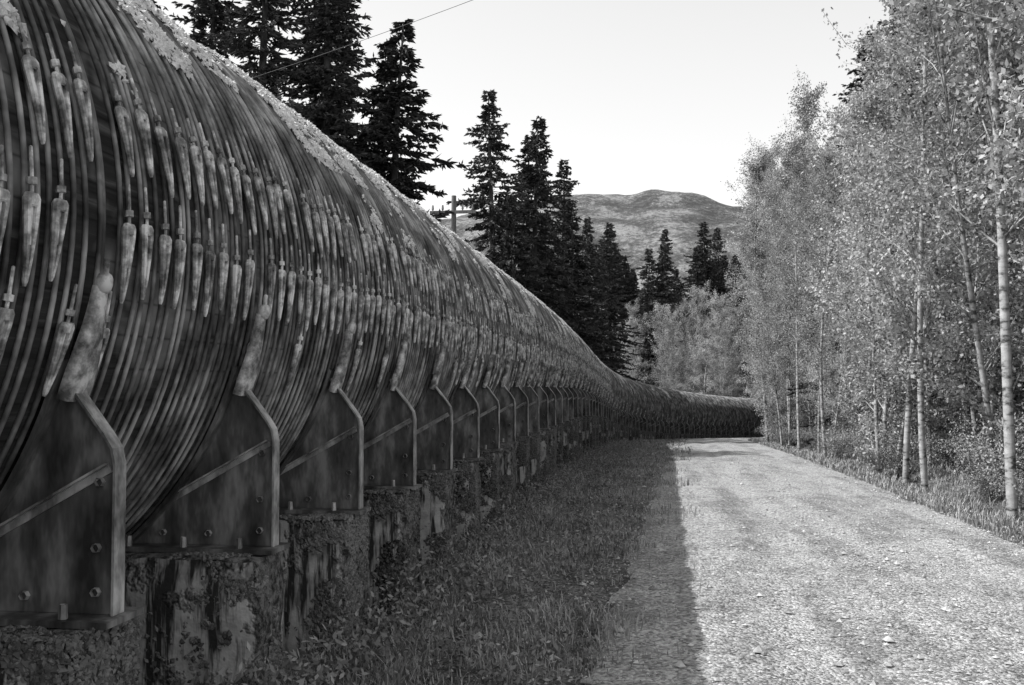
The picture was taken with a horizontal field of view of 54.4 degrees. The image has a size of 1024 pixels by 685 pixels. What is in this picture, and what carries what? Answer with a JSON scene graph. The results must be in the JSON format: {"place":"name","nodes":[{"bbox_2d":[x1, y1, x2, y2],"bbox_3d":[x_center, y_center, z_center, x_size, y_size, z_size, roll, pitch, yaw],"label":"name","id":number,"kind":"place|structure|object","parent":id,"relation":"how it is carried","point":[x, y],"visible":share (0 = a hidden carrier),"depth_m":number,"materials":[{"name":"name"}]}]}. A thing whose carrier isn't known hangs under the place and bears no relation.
{"place":"outdoors","nodes":[
{"label":"outdoors","id":0,"kind":"place"},
{"bbox_2d":[154,0,1023,218],"label":"sky","id":1,"kind":"structure","parent":0,"point":[638,96],"materials":[{"name":"white"}]},
{"bbox_2d":[440,189,765,378],"bbox_3d":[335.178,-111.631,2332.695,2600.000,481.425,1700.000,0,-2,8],"label":"hill","id":2,"kind":"structure","parent":0,"point":[640,221],"depth_m":2099.51,"materials":[{"name":"plant"}]},
{"bbox_2d":[285,391,1023,684],"bbox_3d":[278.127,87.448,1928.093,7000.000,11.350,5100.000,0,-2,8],"label":"ground","id":3,"kind":"structure","parent":0,"point":[599,593],"depth_m":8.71,"materials":[{"name":"plant"}]},
{"bbox_2d":[0,615,142,684],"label":"concrete pier","id":4,"kind":"structure","parent":3,"relation":"on","point":[35,655],"depth_m":3.39,"materials":[{"name":"concrete"}]},
{"bbox_2d":[124,551,286,684],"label":"concrete pier","id":5,"kind":"structure","parent":3,"relation":"on","point":[200,608],"depth_m":4.92,"materials":[{"name":"concrete"}]},
{"bbox_2d":[169,0,252,73],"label":"fir tree","id":6,"kind":"object","parent":3,"relation":"on","point":[213,10],"visible":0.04,"depth_m":35.83,"materials":[{"name":"black plant"}]},
{"bbox_2d":[204,0,346,141],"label":"fir tree","id":7,"kind":"object","parent":3,"relation":"on","point":[240,46],"visible":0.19,"depth_m":33.09,"materials":[{"name":"black plant"}]},
{"bbox_2d":[279,512,369,664],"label":"concrete pier","id":8,"kind":"structure","parent":3,"relation":"on","point":[321,553],"depth_m":6.32,"materials":[{"name":"concrete"}]},
{"bbox_2d":[0,0,765,629],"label":"wood stave pipeline","id":9,"kind":"object","parent":8,"relation":"on","point":[240,310],"visible":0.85,"depth_m":5.06,"materials":[{"name":"wood"}]},
{"bbox_2d":[271,0,381,171],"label":"fir tree","id":10,"kind":"object","parent":3,"relation":"on","point":[320,71],"visible":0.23,"depth_m":34.35,"materials":[{"name":"black plant"}]},
{"bbox_2d":[285,0,391,172],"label":"fir tree","id":11,"kind":"object","parent":3,"relation":"on","point":[357,82],"visible":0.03,"depth_m":37.27,"materials":[{"name":"black plant"}]},
{"bbox_2d":[355,47,426,198],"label":"fir tree","id":12,"kind":"object","parent":3,"relation":"on","point":[383,55],"visible":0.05,"depth_m":39.17,"materials":[{"name":"black plant"}]},
{"bbox_2d":[363,488,420,612],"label":"concrete pier","id":13,"kind":"structure","parent":3,"relation":"on","point":[394,518],"depth_m":7.83,"materials":[{"name":"concrete"}]},
{"bbox_2d":[351,18,470,225],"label":"fir tree","id":14,"kind":"object","parent":3,"relation":"on","point":[383,130],"visible":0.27,"depth_m":35.73,"materials":[{"name":"black plant"}]},
{"bbox_2d":[204,437,654,684],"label":"weeds","id":15,"kind":"object","parent":3,"relation":"on","point":[398,619],"visible":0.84,"depth_m":7.02,"materials":[{"name":"grey plant"}]},
{"bbox_2d":[416,471,455,569],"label":"concrete pier","id":16,"kind":"structure","parent":3,"relation":"on","point":[437,510],"depth_m":9.38,"materials":[{"name":"concrete"}]},
{"bbox_2d":[430,195,475,233],"bbox_3d":[-2.907,-0.916,48.971,2.300,12.701,0.389,0,-2,8],"label":"utility pole","id":17,"kind":"object","parent":3,"relation":"on","point":[453,216],"visible":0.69,"depth_m":49.10,"materials":[{"name":"grey wood"}]},
{"bbox_2d":[453,459,481,542],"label":"concrete pier","id":18,"kind":"structure","parent":3,"relation":"on","point":[468,490],"depth_m":10.95,"materials":[{"name":"concrete"}]},
{"bbox_2d":[480,450,501,529],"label":"concrete pier","id":19,"kind":"structure","parent":3,"relation":"on","point":[490,478],"depth_m":12.46,"materials":[{"name":"concrete"}]},
{"bbox_2d":[446,89,558,312],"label":"fir tree","id":20,"kind":"object","parent":3,"relation":"on","point":[495,215],"visible":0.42,"depth_m":52.85,"materials":[{"name":"black plant"}]},
{"bbox_2d":[500,443,517,516],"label":"concrete pier","id":21,"kind":"structure","parent":3,"relation":"on","point":[508,465],"depth_m":13.88,"materials":[{"name":"concrete"}]},
{"bbox_2d":[491,195,548,304],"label":"fir tree","id":22,"kind":"object","parent":3,"relation":"on","point":[517,238],"visible":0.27,"depth_m":50.64,"materials":[{"name":"black plant"}]},
{"bbox_2d":[516,438,530,502],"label":"concrete pier","id":23,"kind":"structure","parent":3,"relation":"on","point":[523,459],"depth_m":15.44,"materials":[{"name":"concrete"}]},
{"bbox_2d":[529,433,540,495],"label":"concrete pier","id":24,"kind":"structure","parent":3,"relation":"on","point":[535,452],"depth_m":16.95,"materials":[{"name":"concrete"}]},
{"bbox_2d":[488,116,599,357],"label":"fir tree","id":25,"kind":"object","parent":3,"relation":"on","point":[536,181],"visible":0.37,"depth_m":54.71,"materials":[{"name":"black plant"}]},
{"bbox_2d":[539,429,549,491],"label":"concrete pier","id":26,"kind":"structure","parent":3,"relation":"on","point":[544,457],"depth_m":18.51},
{"bbox_2d":[503,135,590,331],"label":"fir tree","id":27,"kind":"object","parent":3,"relation":"on","point":[525,160],"visible":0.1,"depth_m":58.64,"materials":[{"name":"black plant"}]},
{"bbox_2d":[547,426,556,477],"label":"concrete pier","id":28,"kind":"structure","parent":3,"relation":"on","point":[552,439],"depth_m":19.93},
{"bbox_2d":[550,200,615,362],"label":"fir tree","id":29,"kind":"object","parent":3,"relation":"on","point":[577,259],"visible":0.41,"depth_m":60.23,"materials":[{"name":"black plant"}]},
{"bbox_2d":[544,159,622,337],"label":"fir tree","id":30,"kind":"object","parent":3,"relation":"on","point":[563,176],"visible":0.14,"depth_m":64.30,"materials":[{"name":"black plant"}]},
{"bbox_2d":[573,217,628,372],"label":"fir tree","id":31,"kind":"object","parent":3,"relation":"on","point":[586,227],"visible":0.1,"depth_m":72.21,"materials":[{"name":"black plant"}]},
{"bbox_2d":[578,243,630,368],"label":"fir tree","id":32,"kind":"object","parent":3,"relation":"on","point":[602,352],"visible":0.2,"depth_m":68.16,"materials":[{"name":"black plant"}]},
{"bbox_2d":[595,222,640,371],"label":"fir tree","id":33,"kind":"object","parent":3,"relation":"on","point":[607,232],"visible":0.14,"depth_m":138.47,"materials":[{"name":"black plant"}]},
{"bbox_2d":[597,246,649,381],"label":"fir tree","id":34,"kind":"object","parent":3,"relation":"on","point":[613,308],"visible":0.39,"depth_m":73.67,"materials":[{"name":"black plant"}]},
{"bbox_2d":[617,263,638,366],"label":"fir tree","id":35,"kind":"object","parent":3,"relation":"on","point":[628,278],"visible":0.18,"depth_m":139.09,"materials":[{"name":"black plant"}]},
{"bbox_2d":[619,316,647,382],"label":"alder tree","id":36,"kind":"object","parent":3,"relation":"on","point":[631,324],"visible":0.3,"depth_m":124.51,"materials":[{"name":"grey plant"}]},
{"bbox_2d":[617,297,655,383],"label":"alder tree","id":37,"kind":"object","parent":3,"relation":"on","point":[632,311],"visible":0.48,"depth_m":127.73,"materials":[{"name":"grey plant"}]},
{"bbox_2d":[625,283,672,386],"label":"fir tree","id":38,"kind":"object","parent":3,"relation":"on","point":[646,298],"visible":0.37,"depth_m":133.51,"materials":[{"name":"black plant"}]},
{"bbox_2d":[618,248,686,385],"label":"fir tree","id":39,"kind":"object","parent":3,"relation":"on","point":[649,278],"visible":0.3,"depth_m":135.23,"materials":[{"name":"black plant"}]},
{"bbox_2d":[635,229,688,390],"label":"fir tree","id":40,"kind":"object","parent":3,"relation":"on","point":[664,288],"visible":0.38,"depth_m":135.12,"materials":[{"name":"black plant"}]},
{"bbox_2d":[642,300,695,391],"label":"alder tree","id":41,"kind":"object","parent":3,"relation":"on","point":[664,325],"visible":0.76,"depth_m":122.10,"materials":[{"name":"grey plant"}]},
{"bbox_2d":[651,319,696,389],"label":"alder tree","id":42,"kind":"object","parent":3,"relation":"on","point":[673,338],"visible":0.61,"depth_m":122.47,"materials":[{"name":"grey plant"}]},
{"bbox_2d":[655,307,694,391],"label":"alder tree","id":43,"kind":"object","parent":3,"relation":"on","point":[675,313],"visible":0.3,"depth_m":127.71,"materials":[{"name":"grey plant"}]},
{"bbox_2d":[662,296,712,391],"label":"alder tree","id":44,"kind":"object","parent":3,"relation":"on","point":[685,308],"visible":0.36,"depth_m":128.92,"materials":[{"name":"grey plant"}]},
{"bbox_2d":[666,293,714,393],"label":"alder tree","id":45,"kind":"object","parent":3,"relation":"on","point":[699,305],"visible":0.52,"depth_m":124.95,"materials":[{"name":"grey plant"}]},
{"bbox_2d":[675,279,717,392],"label":"alder tree","id":46,"kind":"object","parent":3,"relation":"on","point":[701,292],"visible":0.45,"depth_m":125.92,"materials":[{"name":"grey plant"}]},
{"bbox_2d":[654,246,739,393],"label":"fir tree","id":47,"kind":"object","parent":3,"relation":"on","point":[699,275],"visible":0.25,"depth_m":134.58,"materials":[{"name":"black plant"}]},
{"bbox_2d":[681,316,725,393],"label":"alder tree","id":48,"kind":"object","parent":3,"relation":"on","point":[712,326],"visible":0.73,"depth_m":114.87,"materials":[{"name":"grey plant"}]},
{"bbox_2d":[672,221,745,395],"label":"fir tree","id":49,"kind":"object","parent":3,"relation":"on","point":[705,257],"visible":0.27,"depth_m":135.63,"materials":[{"name":"black plant"}]},
{"bbox_2d":[687,295,737,394],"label":"alder tree","id":50,"kind":"object","parent":3,"relation":"on","point":[722,320],"visible":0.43,"depth_m":122.24,"materials":[{"name":"grey plant"}]},
{"bbox_2d":[686,227,752,395],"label":"fir tree","id":51,"kind":"object","parent":3,"relation":"on","point":[717,238],"visible":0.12,"depth_m":140.81,"materials":[{"name":"black plant"}]},
{"bbox_2d":[696,286,745,396],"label":"alder tree","id":52,"kind":"object","parent":3,"relation":"on","point":[720,315],"visible":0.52,"depth_m":121.50,"materials":[{"name":"grey plant"}]},
{"bbox_2d":[703,327,744,396],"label":"alder tree","id":53,"kind":"object","parent":3,"relation":"on","point":[726,345],"visible":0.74,"depth_m":119.28,"materials":[{"name":"grey plant"}]},
{"bbox_2d":[710,255,752,397],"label":"fir tree","id":54,"kind":"object","parent":3,"relation":"on","point":[722,272],"visible":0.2,"depth_m":137.93,"materials":[{"name":"black plant"}]},
{"bbox_2d":[716,298,752,396],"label":"alder tree","id":55,"kind":"object","parent":3,"relation":"on","point":[737,361],"visible":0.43,"depth_m":123.28,"materials":[{"name":"grey plant"}]},
{"bbox_2d":[704,142,792,440],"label":"alder tree","id":56,"kind":"object","parent":3,"relation":"on","point":[758,169],"visible":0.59,"depth_m":60.62,"materials":[{"name":"grey plant"}]},
{"bbox_2d":[719,127,792,412],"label":"tree","id":57,"kind":"object","parent":3,"relation":"on","point":[775,146],"visible":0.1,"depth_m":75.94,"materials":[{"name":"grey plant"}]},
{"bbox_2d":[725,168,794,425],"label":"alder tree","id":58,"kind":"object","parent":3,"relation":"on","point":[738,316],"visible":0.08,"depth_m":67.80,"materials":[{"name":"grey plant"}]},
{"bbox_2d":[729,230,795,445],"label":"alder tree","id":59,"kind":"object","parent":3,"relation":"on","point":[761,369],"visible":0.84,"depth_m":49.13,"materials":[{"name":"grey plant"}]},
{"bbox_2d":[729,132,798,428],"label":"alder tree","id":60,"kind":"object","parent":3,"relation":"on","point":[773,151],"visible":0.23,"depth_m":63.72,"materials":[{"name":"grey plant"}]},
{"bbox_2d":[738,279,801,443],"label":"alder tree","id":61,"kind":"object","parent":3,"relation":"on","point":[759,406],"visible":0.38,"depth_m":55.90,"materials":[{"name":"grey plant"}]},
{"bbox_2d":[750,292,795,441],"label":"alder tree","id":62,"kind":"object","parent":3,"relation":"on","point":[772,396],"visible":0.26,"depth_m":54.15,"materials":[{"name":"grey plant"}]},
{"bbox_2d":[742,167,807,444],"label":"alder tree","id":63,"kind":"object","parent":3,"relation":"on","point":[772,194],"visible":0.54,"depth_m":49.91,"materials":[{"name":"grey plant"}]},
{"bbox_2d":[731,130,829,446],"bbox_3d":[14.543,-2.730,51.245,5.048,16.749,5.008,3,-3,-37],"label":"alder tree","id":64,"kind":"object","parent":3,"relation":"on","point":[786,196],"visible":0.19,"depth_m":51.33,"materials":[{"name":"grey plant"}]},
{"bbox_2d":[754,218,809,426],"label":"alder tree","id":65,"kind":"object","parent":3,"relation":"on","point":[792,414],"visible":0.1,"depth_m":56.21,"materials":[{"name":"grey plant"}]},
{"bbox_2d":[748,138,828,450],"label":"alder tree","id":66,"kind":"object","parent":3,"relation":"on","point":[785,180],"visible":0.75,"depth_m":42.23,"materials":[{"name":"grey plant"}]},
{"bbox_2d":[762,114,835,432],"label":"tree","id":67,"kind":"object","parent":3,"relation":"on","point":[794,146],"visible":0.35,"depth_m":50.21,"materials":[{"name":"grey plant"}]},
{"bbox_2d":[766,174,839,427],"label":"alder tree","id":68,"kind":"object","parent":3,"relation":"on","point":[774,229],"visible":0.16,"depth_m":45.44,"materials":[{"name":"grey plant"}]},
{"bbox_2d":[776,299,829,445],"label":"alder tree","id":69,"kind":"object","parent":3,"relation":"on","point":[802,399],"visible":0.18,"depth_m":47.16,"materials":[{"name":"grey plant"}]},
{"bbox_2d":[777,65,843,240],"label":"tree","id":70,"kind":"object","parent":3,"relation":"on","point":[806,100],"visible":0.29,"depth_m":61.96,"materials":[{"name":"grey plant"}]},
{"bbox_2d":[763,141,865,457],"bbox_3d":[11.072,-1.470,34.988,3.835,11.498,3.453,1,-2,-30],"label":"alder tree","id":71,"kind":"object","parent":3,"relation":"on","point":[827,158],"visible":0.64,"depth_m":35.00,"materials":[{"name":"grey plant"}]},
{"bbox_2d":[775,169,856,426],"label":"alder tree","id":72,"kind":"object","parent":3,"relation":"on","point":[813,176],"visible":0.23,"depth_m":45.19,"materials":[{"name":"grey plant"}]},
{"bbox_2d":[786,183,857,431],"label":"alder tree","id":73,"kind":"object","parent":3,"relation":"on","point":[820,257],"visible":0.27,"depth_m":41.90,"materials":[{"name":"grey plant"}]},
{"bbox_2d":[791,198,852,452],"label":"alder tree","id":74,"kind":"object","parent":3,"relation":"on","point":[824,349],"visible":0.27,"depth_m":40.46,"materials":[{"name":"grey plant"}]},
{"bbox_2d":[798,226,868,456],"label":"alder tree","id":75,"kind":"object","parent":3,"relation":"on","point":[831,403],"visible":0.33,"depth_m":37.01,"materials":[{"name":"grey plant"}]},
{"bbox_2d":[805,175,869,444],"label":"alder tree","id":76,"kind":"object","parent":3,"relation":"on","point":[820,224],"visible":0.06,"depth_m":39.48,"materials":[{"name":"grey plant"}]},
{"bbox_2d":[784,31,898,446],"bbox_3d":[16.128,-4.211,44.337,7.700,19.258,9.442,2,-1,-11],"label":"fir tree","id":77,"kind":"object","parent":3,"relation":"on","point":[848,86],"visible":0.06,"depth_m":44.24,"materials":[{"name":"black plant"}]},
{"bbox_2d":[805,251,879,441],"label":"alder tree","id":78,"kind":"object","parent":3,"relation":"on","point":[832,389],"visible":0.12,"depth_m":38.31,"materials":[{"name":"grey plant"}]},
{"bbox_2d":[822,193,900,434],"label":"alder tree","id":79,"kind":"object","parent":3,"relation":"on","point":[846,201],"visible":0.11,"depth_m":36.29,"materials":[{"name":"grey plant"}]},
{"bbox_2d":[812,88,914,464],"bbox_3d":[11.095,-1.989,30.303,3.646,11.975,3.431,2,-3,-43],"label":"tree","id":80,"kind":"object","parent":3,"relation":"on","point":[856,290],"visible":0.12,"depth_m":30.31,"materials":[{"name":"grey plant"}]},
{"bbox_2d":[787,76,943,474],"bbox_3d":[8.971,-1.722,25.298,3.345,10.735,4.469,2,-3,-23],"label":"alder tree","id":81,"kind":"object","parent":3,"relation":"on","point":[861,107],"visible":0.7,"depth_m":25.41,"materials":[{"name":"grey plant"}]},
{"bbox_2d":[793,19,961,465],"bbox_3d":[10.872,-2.993,28.890,4.790,13.766,4.293,-4,-4,37],"label":"alder tree","id":82,"kind":"object","parent":3,"relation":"on","point":[885,407],"visible":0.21,"depth_m":28.69,"materials":[{"name":"grey plant"}]},
{"bbox_2d":[809,0,972,443],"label":"fir tree","id":83,"kind":"object","parent":3,"relation":"on","point":[910,90],"visible":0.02,"depth_m":42.62,"materials":[{"name":"black plant"}]},
{"bbox_2d":[867,434,939,481],"bbox_3d":[9.250,2.746,23.610,1.512,1.179,1.249,0,-2,10],"label":"shrub","id":84,"kind":"object","parent":3,"relation":"on","point":[893,458],"visible":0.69,"depth_m":23.59,"materials":[{"name":"grey plant"}]},
{"bbox_2d":[826,0,984,484],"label":"alder tree","id":85,"kind":"object","parent":3,"relation":"on","point":[907,424],"visible":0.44,"depth_m":22.57,"materials":[{"name":"grey plant"}]},
{"bbox_2d":[844,17,974,465],"bbox_3d":[10.789,-2.771,27.491,3.720,12.672,4.566,0,0,44],"label":"tree","id":86,"kind":"object","parent":3,"relation":"on","point":[929,425],"visible":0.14,"depth_m":27.12,"materials":[{"name":"grey plant"}]},
{"bbox_2d":[811,0,1023,494],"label":"alder tree","id":87,"kind":"object","parent":3,"relation":"on","point":[951,303],"visible":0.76,"depth_m":19.12,"materials":[{"name":"grey plant"}]},
{"bbox_2d":[821,0,1023,492],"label":"alder tree","id":88,"kind":"object","parent":3,"relation":"on","point":[924,153],"visible":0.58,"depth_m":19.84,"materials":[{"name":"grey plant"}]},
{"bbox_2d":[834,7,1020,480],"bbox_3d":[10.095,-2.360,23.871,4.589,11.862,4.180,-1,-3,20],"label":"alder tree","id":89,"kind":"object","parent":3,"relation":"on","point":[932,414],"visible":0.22,"depth_m":23.66,"materials":[{"name":"grey plant"}]},
{"bbox_2d":[888,389,971,462],"bbox_3d":[12.135,2.266,27.954,2.857,2.292,2.592,0,-2,-8],"label":"shrub","id":90,"kind":"object","parent":3,"relation":"on","point":[946,432],"visible":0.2,"depth_m":27.91,"materials":[{"name":"grey plant"}]},
{"bbox_2d":[910,423,959,468],"bbox_3d":[10.905,2.680,25.823,1.450,1.307,1.823,-1,-2,34],"label":"shrub","id":91,"kind":"object","parent":3,"relation":"on","point":[939,453],"visible":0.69,"depth_m":25.72,"materials":[{"name":"grey plant"}]},
{"bbox_2d":[847,11,1023,455],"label":"alder tree","id":92,"kind":"object","parent":3,"relation":"on","point":[931,338],"visible":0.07,"depth_m":27.32,"materials":[{"name":"grey plant"}]},
{"bbox_2d":[876,9,1023,458],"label":"alder tree","id":93,"kind":"object","parent":3,"relation":"on","point":[945,370],"visible":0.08,"depth_m":24.96,"materials":[{"name":"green plant"}]},
{"bbox_2d":[885,0,1023,200],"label":"alder tree","id":94,"kind":"object","parent":3,"relation":"on","point":[1010,155],"visible":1,"depth_m":12.32,"materials":[{"name":"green plant"}]},
{"bbox_2d":[889,0,1023,396],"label":"tree","id":95,"kind":"object","parent":3,"relation":"on","point":[1012,290],"visible":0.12,"depth_m":20.59,"materials":[{"name":"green plant"}]},
{"bbox_2d":[891,33,1023,448],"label":"tree","id":96,"kind":"object","parent":3,"relation":"on","point":[1014,277],"visible":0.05,"depth_m":26.07,"materials":[{"name":"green plant"}]},
{"bbox_2d":[901,0,1023,520],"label":"tree","id":97,"kind":"object","parent":3,"relation":"on","point":[1001,225],"visible":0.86,"depth_m":16.05,"materials":[{"name":"grey plant"}]},
{"bbox_2d":[903,0,1023,420],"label":"tree","id":98,"kind":"object","parent":3,"relation":"on","point":[992,380],"visible":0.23,"depth_m":22.72,"materials":[{"name":"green plant"}]},
{"bbox_2d":[925,320,1023,468],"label":"shrub","id":99,"kind":"object","parent":3,"relation":"on","point":[1000,395],"visible":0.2,"depth_m":24.27,"materials":[{"name":"grey plant"}]},
{"bbox_2d":[934,0,1023,363],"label":"tree","id":100,"kind":"object","parent":3,"relation":"on","point":[1016,284],"visible":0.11,"depth_m":21.34,"materials":[{"name":"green plant"}]},
{"bbox_2d":[934,424,1023,500],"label":"shrub","id":101,"kind":"object","parent":3,"relation":"on","point":[985,466],"visible":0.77,"depth_m":18.06,"materials":[{"name":"grey plant"}]},
{"bbox_2d":[936,0,1023,228],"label":"alder tree","id":102,"kind":"object","parent":3,"relation":"on","point":[1017,81],"visible":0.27,"depth_m":19.37,"materials":[{"name":"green plant"}]},
{"bbox_2d":[938,145,1023,334],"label":"tree","id":103,"kind":"object","parent":3,"relation":"on","point":[985,201],"visible":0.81,"depth_m":16.33,"materials":[{"name":"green plant"}]},
{"bbox_2d":[961,465,1004,502],"bbox_3d":[8.522,2.536,17.849,0.954,0.714,0.808,1,-4,-2],"label":"shrub","id":104,"kind":"object","parent":3,"relation":"on","point":[983,490],"visible":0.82,"depth_m":17.87,"materials":[{"name":"grey plant"}]},
{"bbox_2d":[986,52,1023,144],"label":"alder tree","id":105,"kind":"object","parent":3,"relation":"on","point":[1004,71],"visible":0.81,"depth_m":12.99,"materials":[{"name":"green plant"}]},
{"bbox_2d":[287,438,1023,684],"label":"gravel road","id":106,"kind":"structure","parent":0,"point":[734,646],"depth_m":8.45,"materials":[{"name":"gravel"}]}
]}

